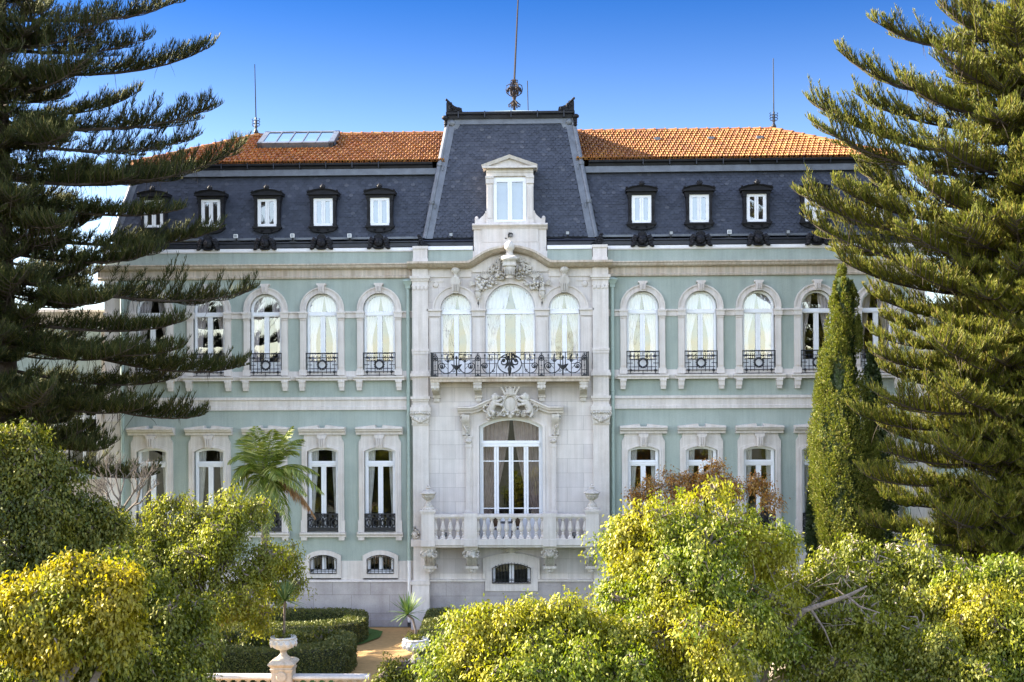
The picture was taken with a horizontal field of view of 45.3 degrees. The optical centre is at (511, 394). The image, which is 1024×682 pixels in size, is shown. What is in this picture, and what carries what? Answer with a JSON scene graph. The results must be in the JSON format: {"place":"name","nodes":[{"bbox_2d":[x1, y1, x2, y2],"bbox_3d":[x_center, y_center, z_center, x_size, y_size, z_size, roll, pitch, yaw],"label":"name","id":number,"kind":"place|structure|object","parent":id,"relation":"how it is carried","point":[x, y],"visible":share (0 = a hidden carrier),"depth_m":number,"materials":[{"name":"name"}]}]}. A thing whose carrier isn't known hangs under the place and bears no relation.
{"place":"outdoors","nodes":[
{"label":"outdoors","id":0,"kind":"place"},
{"bbox_2d":[17,309,104,506],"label":"building","id":1,"kind":"structure","parent":0,"point":[26,361],"depth_m":50.20,"materials":[{"name":"paint"}]},
{"bbox_2d":[63,409,102,463],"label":"window","id":2,"kind":"structure","parent":1,"relation":"in","point":[99,417],"depth_m":50.35,"materials":[{"name":"stone"}]},
{"bbox_2d":[253,680,334,681],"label":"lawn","id":3,"kind":"structure","parent":0,"point":[305,681],"depth_m":38.72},
{"bbox_2d":[357,628,382,644],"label":"lawn","id":4,"kind":"structure","parent":0,"point":[374,633],"depth_m":46.07,"materials":[{"name":"green plant"}]},
{"bbox_2d":[338,627,417,681],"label":"path","id":5,"kind":"structure","parent":0,"point":[370,654],"depth_m":43.56,"materials":[{"name":"beige gravel"}]},
{"bbox_2d":[207,673,270,681],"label":"garden balustrade","id":6,"kind":"object","parent":5,"relation":"on","point":[239,677],"visible":0.75,"depth_m":35.15,"materials":[{"name":"stone"}]},
{"bbox_2d":[267,657,299,681],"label":"stone pedestal","id":7,"kind":"object","parent":5,"relation":"on","point":[282,670],"visible":0.98,"depth_m":34.93,"materials":[{"name":"stone"}]},
{"bbox_2d":[269,634,296,659],"bbox_3d":[-6.565,7.274,35.237,0.811,0.650,0.813,0,0,2],"label":"garden urn","id":8,"kind":"object","parent":7,"relation":"on","point":[282,645],"visible":0.94,"depth_m":35.02,"materials":[{"name":"stone"}]},
{"bbox_2d":[265,579,305,638],"bbox_3d":[-6.546,6.187,35.209,1.284,1.779,1.272,0,0,-20],"label":"cordyline","id":9,"kind":"object","parent":8,"relation":"in","point":[284,594],"visible":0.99,"depth_m":35.20,"materials":[{"name":"green plant"}]},
{"bbox_2d":[292,673,369,681],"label":"garden balustrade","id":10,"kind":"object","parent":5,"relation":"on","point":[307,677],"visible":0.95,"depth_m":35.04,"materials":[{"name":"stone"}]},
{"bbox_2d":[402,636,428,662],"bbox_3d":[-2.755,7.308,35.111,0.811,0.650,0.813,0,0,2],"label":"garden urn","id":11,"kind":"object","parent":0,"point":[407,643],"visible":0.76,"depth_m":34.86,"materials":[{"name":"stone"}]},
{"bbox_2d":[387,591,430,640],"bbox_3d":[-2.993,6.393,35.094,1.210,1.499,1.204,0,0,17],"label":"cordyline","id":12,"kind":"object","parent":11,"relation":"in","point":[407,606],"visible":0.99,"depth_m":35.08,"materials":[{"name":"green plant"}]},
{"bbox_2d":[0,619,969,681],"bbox_3d":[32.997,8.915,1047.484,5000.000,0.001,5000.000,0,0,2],"label":"ground","id":13,"kind":"structure","parent":0,"point":[757,678],"depth_m":39.45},
{"bbox_2d":[0,415,143,590],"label":"leafy tree","id":14,"kind":"object","parent":13,"relation":"on","point":[45,513],"visible":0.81,"depth_m":26.86,"materials":[{"name":"green plant"}]},
{"bbox_2d":[0,546,155,681],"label":"leafy tree","id":15,"kind":"object","parent":13,"relation":"on","point":[61,617],"visible":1,"depth_m":22.60,"materials":[{"name":"yellow plant"}]},
{"bbox_2d":[0,541,225,681],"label":"leafy tree","id":16,"kind":"object","parent":13,"relation":"on","point":[182,646],"visible":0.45,"depth_m":24.71,"materials":[{"name":"green plant"}]},
{"bbox_2d":[82,449,160,514],"bbox_3d":[-11.196,5.460,35.864,2.570,7.756,1.928,0,0,24],"label":"bare tree","id":17,"kind":"object","parent":13,"relation":"on","point":[143,480],"visible":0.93,"depth_m":35.79,"materials":[{"name":"brown plant"}]},
{"bbox_2d":[0,0,260,537],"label":"norfolk pine","id":18,"kind":"object","parent":13,"relation":"on","point":[51,398],"visible":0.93,"depth_m":42.40,"materials":[{"name":"green plant"}]},
{"bbox_2d":[106,479,317,670],"bbox_3d":[-9.283,5.883,35.450,6.895,6.911,4.289,0,0,2],"label":"leafy tree","id":19,"kind":"object","parent":13,"relation":"on","point":[216,544],"visible":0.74,"depth_m":34.71,"materials":[{"name":"green plant"}]},
{"bbox_2d":[211,621,338,649],"bbox_3d":[-8.027,8.466,40.970,4.785,1.721,1.720,0,0,2],"label":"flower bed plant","id":20,"kind":"object","parent":13,"relation":"on","point":[319,635],"visible":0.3,"depth_m":40.90,"materials":[{"name":"green plant"}]},
{"bbox_2d":[227,426,323,625],"bbox_3d":[-8.283,5.214,42.739,3.647,8.219,2.994,0,0,2],"label":"palm tree","id":21,"kind":"object","parent":13,"relation":"on","point":[259,466],"visible":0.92,"depth_m":42.36,"materials":[{"name":"green plant"}]},
{"bbox_2d":[203,626,357,681],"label":"box hedge","id":22,"kind":"object","parent":13,"relation":"on","point":[335,654],"visible":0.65,"depth_m":39.10,"materials":[{"name":"green plant"}]},
{"bbox_2d":[221,606,369,644],"bbox_3d":[-8.244,8.672,45.393,5.876,1.122,3.959,0,0,2],"label":"box hedge","id":23,"kind":"object","parent":13,"relation":"on","point":[355,621],"visible":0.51,"depth_m":45.46,"materials":[{"name":"green plant"}]},
{"bbox_2d":[363,651,433,681],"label":"leafy shrub","id":24,"kind":"object","parent":13,"relation":"on","point":[392,671],"visible":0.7,"depth_m":32.75,"materials":[{"name":"green plant"}]},
{"bbox_2d":[419,607,452,673],"bbox_3d":[-2.701,8.666,42.901,1.235,1.058,9.484,0,0,-2],"label":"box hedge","id":25,"kind":"object","parent":13,"relation":"on","point":[427,620],"visible":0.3,"depth_m":43.71,"materials":[{"name":"green plant"}]},
{"bbox_2d":[95,0,927,629],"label":"palace","id":26,"kind":"structure","parent":13,"relation":"on","point":[537,374],"depth_m":48.14,"materials":[{"name":"green paint"}]},
{"bbox_2d":[126,426,174,533],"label":"window","id":27,"kind":"structure","parent":26,"relation":"in","point":[142,445],"depth_m":48.39,"materials":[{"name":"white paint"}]},
{"bbox_2d":[126,285,175,391],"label":"window","id":28,"kind":"structure","parent":26,"relation":"in","point":[145,306],"depth_m":48.45,"materials":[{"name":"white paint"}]},
{"bbox_2d":[182,284,233,390],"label":"window","id":29,"kind":"structure","parent":26,"relation":"in","point":[223,308],"depth_m":48.36,"materials":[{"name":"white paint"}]},
{"bbox_2d":[184,425,232,536],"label":"window","id":30,"kind":"structure","parent":26,"relation":"in","point":[203,439],"depth_m":48.35,"materials":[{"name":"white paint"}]},
{"bbox_2d":[239,284,290,390],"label":"window","id":31,"kind":"structure","parent":26,"relation":"in","point":[280,313],"depth_m":48.27,"materials":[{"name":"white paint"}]},
{"bbox_2d":[241,425,289,539],"bbox_3d":[-9.663,3.479,48.303,1.837,4.523,0.715,0,0,2],"label":"window","id":32,"kind":"structure","parent":26,"relation":"in","point":[281,530],"depth_m":48.19,"materials":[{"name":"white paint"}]},
{"bbox_2d":[290,234,295,241],"bbox_3d":[-8.624,-6.154,48.242,0.260,0.310,0.192,0,0,2],"label":"floodlight","id":33,"kind":"object","parent":26,"relation":"attached to","point":[292,236],"visible":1,"depth_m":48.25,"materials":[{"name":"white metal"}]},
{"bbox_2d":[296,283,347,390],"bbox_3d":[-7.456,-2.246,48.334,2.003,4.198,0.765,0,0,2],"label":"window","id":34,"kind":"structure","parent":26,"relation":"in","point":[310,316],"depth_m":48.20,"materials":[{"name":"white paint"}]},
{"bbox_2d":[298,425,345,539],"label":"window","id":35,"kind":"structure","parent":26,"relation":"in","point":[317,438],"depth_m":48.16,"materials":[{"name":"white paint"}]},
{"bbox_2d":[305,550,340,577],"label":"cellar window","id":36,"kind":"structure","parent":26,"relation":"in","point":[323,572],"depth_m":48.18,"materials":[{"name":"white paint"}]},
{"bbox_2d":[353,283,404,389],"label":"window","id":37,"kind":"structure","parent":26,"relation":"in","point":[367,316],"depth_m":48.12,"materials":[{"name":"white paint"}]},
{"bbox_2d":[355,425,403,539],"bbox_3d":[-5.179,3.457,48.155,1.837,4.523,0.715,0,0,2],"label":"window","id":38,"kind":"structure","parent":26,"relation":"in","point":[373,438],"depth_m":48.09,"materials":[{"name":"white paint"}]},
{"bbox_2d":[363,550,397,577],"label":"cellar window","id":39,"kind":"structure","parent":26,"relation":"in","point":[368,572],"depth_m":48.11,"materials":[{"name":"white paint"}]},
{"bbox_2d":[420,485,435,509],"bbox_3d":[-3.192,3.925,46.892,0.648,0.950,0.648,0,0,2],"label":"stone urn","id":40,"kind":"object","parent":26,"relation":"on","point":[428,494],"visible":1,"depth_m":46.74,"materials":[{"name":"stone"}]},
{"bbox_2d":[432,286,479,372],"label":"window","id":41,"kind":"structure","parent":26,"relation":"in","point":[448,312],"depth_m":47.93,"materials":[{"name":"white paint"}]},
{"bbox_2d":[490,518,497,531],"bbox_3d":[-0.641,5.112,47.198,0.491,1.052,0.535,0,0,2],"label":"balcony chair","id":42,"kind":"object","parent":26,"relation":"on","point":[495,521],"visible":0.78,"depth_m":46.95,"materials":[{"name":"brown wood"}]},
{"bbox_2d":[477,276,542,372],"bbox_3d":[-0.057,-2.704,47.985,2.588,3.821,0.695,0,0,2],"label":"window","id":43,"kind":"structure","parent":26,"relation":"in","point":[496,303],"depth_m":47.89,"materials":[{"name":"white paint"}]},
{"bbox_2d":[457,386,562,537],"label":"door","id":44,"kind":"structure","parent":26,"relation":"in","point":[536,430],"depth_m":47.83,"materials":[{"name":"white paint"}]},
{"bbox_2d":[483,553,539,590],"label":"cellar window","id":45,"kind":"structure","parent":26,"relation":"in","point":[490,563],"depth_m":47.63,"materials":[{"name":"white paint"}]},
{"bbox_2d":[511,518,519,536],"bbox_3d":[0.179,5.107,47.171,0.491,1.052,0.535,0,0,2],"label":"balcony chair","id":46,"kind":"object","parent":26,"relation":"on","point":[517,521],"visible":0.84,"depth_m":46.93,"materials":[{"name":"brown wood"}]},
{"bbox_2d":[541,285,587,373],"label":"window","id":47,"kind":"structure","parent":26,"relation":"in","point":[572,304],"depth_m":47.79,"materials":[{"name":"white paint"}]},
{"bbox_2d":[564,231,570,238],"bbox_3d":[2.166,-6.212,47.886,0.260,0.310,0.192,0,0,2],"label":"floodlight","id":48,"kind":"object","parent":26,"relation":"attached to","point":[567,233],"visible":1,"depth_m":47.79,"materials":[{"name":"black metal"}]},
{"bbox_2d":[584,484,599,509],"bbox_3d":[3.046,3.894,46.686,0.648,0.950,0.648,0,0,2],"label":"stone urn","id":49,"kind":"object","parent":26,"relation":"on","point":[591,494],"visible":1,"depth_m":46.53,"materials":[{"name":"stone"}]},
{"bbox_2d":[617,281,668,388],"bbox_3d":[5.100,-2.309,47.920,2.003,4.198,0.765,0,0,2],"label":"window","id":50,"kind":"structure","parent":26,"relation":"in","point":[629,310],"depth_m":47.79,"materials":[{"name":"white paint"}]},
{"bbox_2d":[620,424,667,530],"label":"window","id":51,"kind":"structure","parent":26,"relation":"in","point":[634,439],"depth_m":47.76,"materials":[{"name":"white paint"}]},
{"bbox_2d":[675,280,727,388],"bbox_3d":[7.353,-2.320,47.846,2.003,4.198,0.765,0,0,2],"label":"window","id":52,"kind":"structure","parent":26,"relation":"in","point":[687,310],"depth_m":47.71,"materials":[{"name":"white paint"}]},
{"bbox_2d":[677,423,725,525],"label":"window","id":53,"kind":"structure","parent":26,"relation":"in","point":[694,436],"depth_m":47.68,"materials":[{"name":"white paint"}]},
{"bbox_2d":[726,230,731,237],"bbox_3d":[8.440,-6.227,47.679,0.260,0.310,0.192,0,0,2],"label":"floodlight","id":54,"kind":"object","parent":26,"relation":"attached to","point":[729,232],"visible":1,"depth_m":47.59,"materials":[{"name":"white metal"}]},
{"bbox_2d":[733,280,785,387],"bbox_3d":[9.585,-2.331,47.772,2.003,4.198,0.765,0,0,2],"label":"window","id":55,"kind":"structure","parent":26,"relation":"in","point":[770,309],"depth_m":47.64,"materials":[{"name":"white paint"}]},
{"bbox_2d":[735,423,784,535],"bbox_3d":[9.610,3.383,47.667,1.837,4.523,0.715,0,0,2],"label":"window","id":56,"kind":"structure","parent":26,"relation":"in","point":[752,436],"depth_m":47.61,"materials":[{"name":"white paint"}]},
{"bbox_2d":[800,552,806,575],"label":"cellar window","id":57,"kind":"structure","parent":26,"relation":"in","point":[803,556],"depth_m":47.56,"materials":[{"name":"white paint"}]},
{"bbox_2d":[792,279,831,387],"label":"window","id":58,"kind":"structure","parent":26,"relation":"in","point":[801,310],"depth_m":47.61,"materials":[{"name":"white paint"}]},
{"bbox_2d":[793,423,838,536],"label":"window","id":59,"kind":"structure","parent":26,"relation":"in","point":[802,468],"depth_m":47.56,"materials":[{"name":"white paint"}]},
{"bbox_2d":[854,279,901,387],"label":"window","id":60,"kind":"structure","parent":26,"relation":"in","point":[864,309],"depth_m":47.65,"materials":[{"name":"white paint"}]},
{"bbox_2d":[859,424,901,539],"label":"window","id":61,"kind":"structure","parent":26,"relation":"in","point":[894,533],"depth_m":47.41,"materials":[{"name":"white paint"}]},
{"bbox_2d":[401,585,675,681],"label":"leafy shrub","id":62,"kind":"object","parent":13,"relation":"on","point":[531,641],"visible":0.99,"depth_m":25.23,"materials":[{"name":"green plant"}]},
{"bbox_2d":[577,473,826,681],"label":"leafy tree","id":63,"kind":"object","parent":13,"relation":"on","point":[710,631],"visible":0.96,"depth_m":26.38,"materials":[{"name":"green plant"}]},
{"bbox_2d":[620,456,787,523],"bbox_3d":[6.248,5.623,39.750,5.472,7.257,2.060,0,0,2],"label":"leafy tree","id":64,"kind":"object","parent":13,"relation":"on","point":[757,481],"visible":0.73,"depth_m":39.59,"materials":[{"name":"orange plant"}]},
{"bbox_2d":[803,485,836,625],"bbox_3d":[11.147,5.775,44.266,1.356,6.898,1.188,0,0,2],"label":"cypress","id":65,"kind":"object","parent":13,"relation":"on","point":[810,540],"visible":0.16,"depth_m":44.11,"materials":[{"name":"green plant"}]},
{"bbox_2d":[804,262,885,607],"bbox_3d":[11.651,2.272,43.041,2.806,13.899,2.408,0,0,2],"label":"cypress","id":66,"kind":"object","parent":13,"relation":"on","point":[837,428],"visible":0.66,"depth_m":42.62,"materials":[{"name":"green plant"}]},
{"bbox_2d":[753,523,979,681],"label":"leafy tree","id":67,"kind":"object","parent":13,"relation":"on","point":[851,617],"visible":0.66,"depth_m":27.98,"materials":[{"name":"green plant"}]},
{"bbox_2d":[853,341,901,625],"bbox_3d":[13.466,3.618,45.581,2.317,11.189,2.025,0,0,2],"label":"cypress","id":68,"kind":"object","parent":13,"relation":"on","point":[871,368],"visible":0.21,"depth_m":45.38,"materials":[{"name":"green plant"}]},
{"bbox_2d":[777,618,1011,681],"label":"leafy shrub","id":69,"kind":"object","parent":13,"relation":"on","point":[930,657],"visible":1,"depth_m":25.80,"materials":[{"name":"green plant"}]},
{"bbox_2d":[790,0,1023,673],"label":"norfolk pine","id":70,"kind":"object","parent":13,"relation":"on","point":[974,341],"visible":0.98,"depth_m":38.10,"materials":[{"name":"green plant"}]},
{"bbox_2d":[919,552,1023,681],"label":"leafy tree","id":71,"kind":"object","parent":13,"relation":"on","point":[990,620],"visible":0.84,"depth_m":26.75,"materials":[{"name":"green plant"}]},
{"bbox_2d":[7,0,1009,309],"label":"sky","id":72,"kind":"structure","parent":0,"point":[349,66],"materials":[{"name":"blue"}]},
{"bbox_2d":[926,303,1000,561],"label":"side wing","id":73,"kind":"structure","parent":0,"point":[942,470],"depth_m":49.03,"materials":[{"name":"paint"}]},
{"label":"lawn","id":74,"kind":"structure","parent":0,"visible":0},
{"bbox_2d":[430,599,559,634],"bbox_3d":[-0.456,8.389,44.670,5.302,1.836,2.390,0,0,-19],"label":"leafy shrub","id":75,"kind":"object","parent":74,"relation":"on","point":[434,621],"visible":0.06,"depth_m":44.07,"materials":[{"name":"green plant"}]}
]}

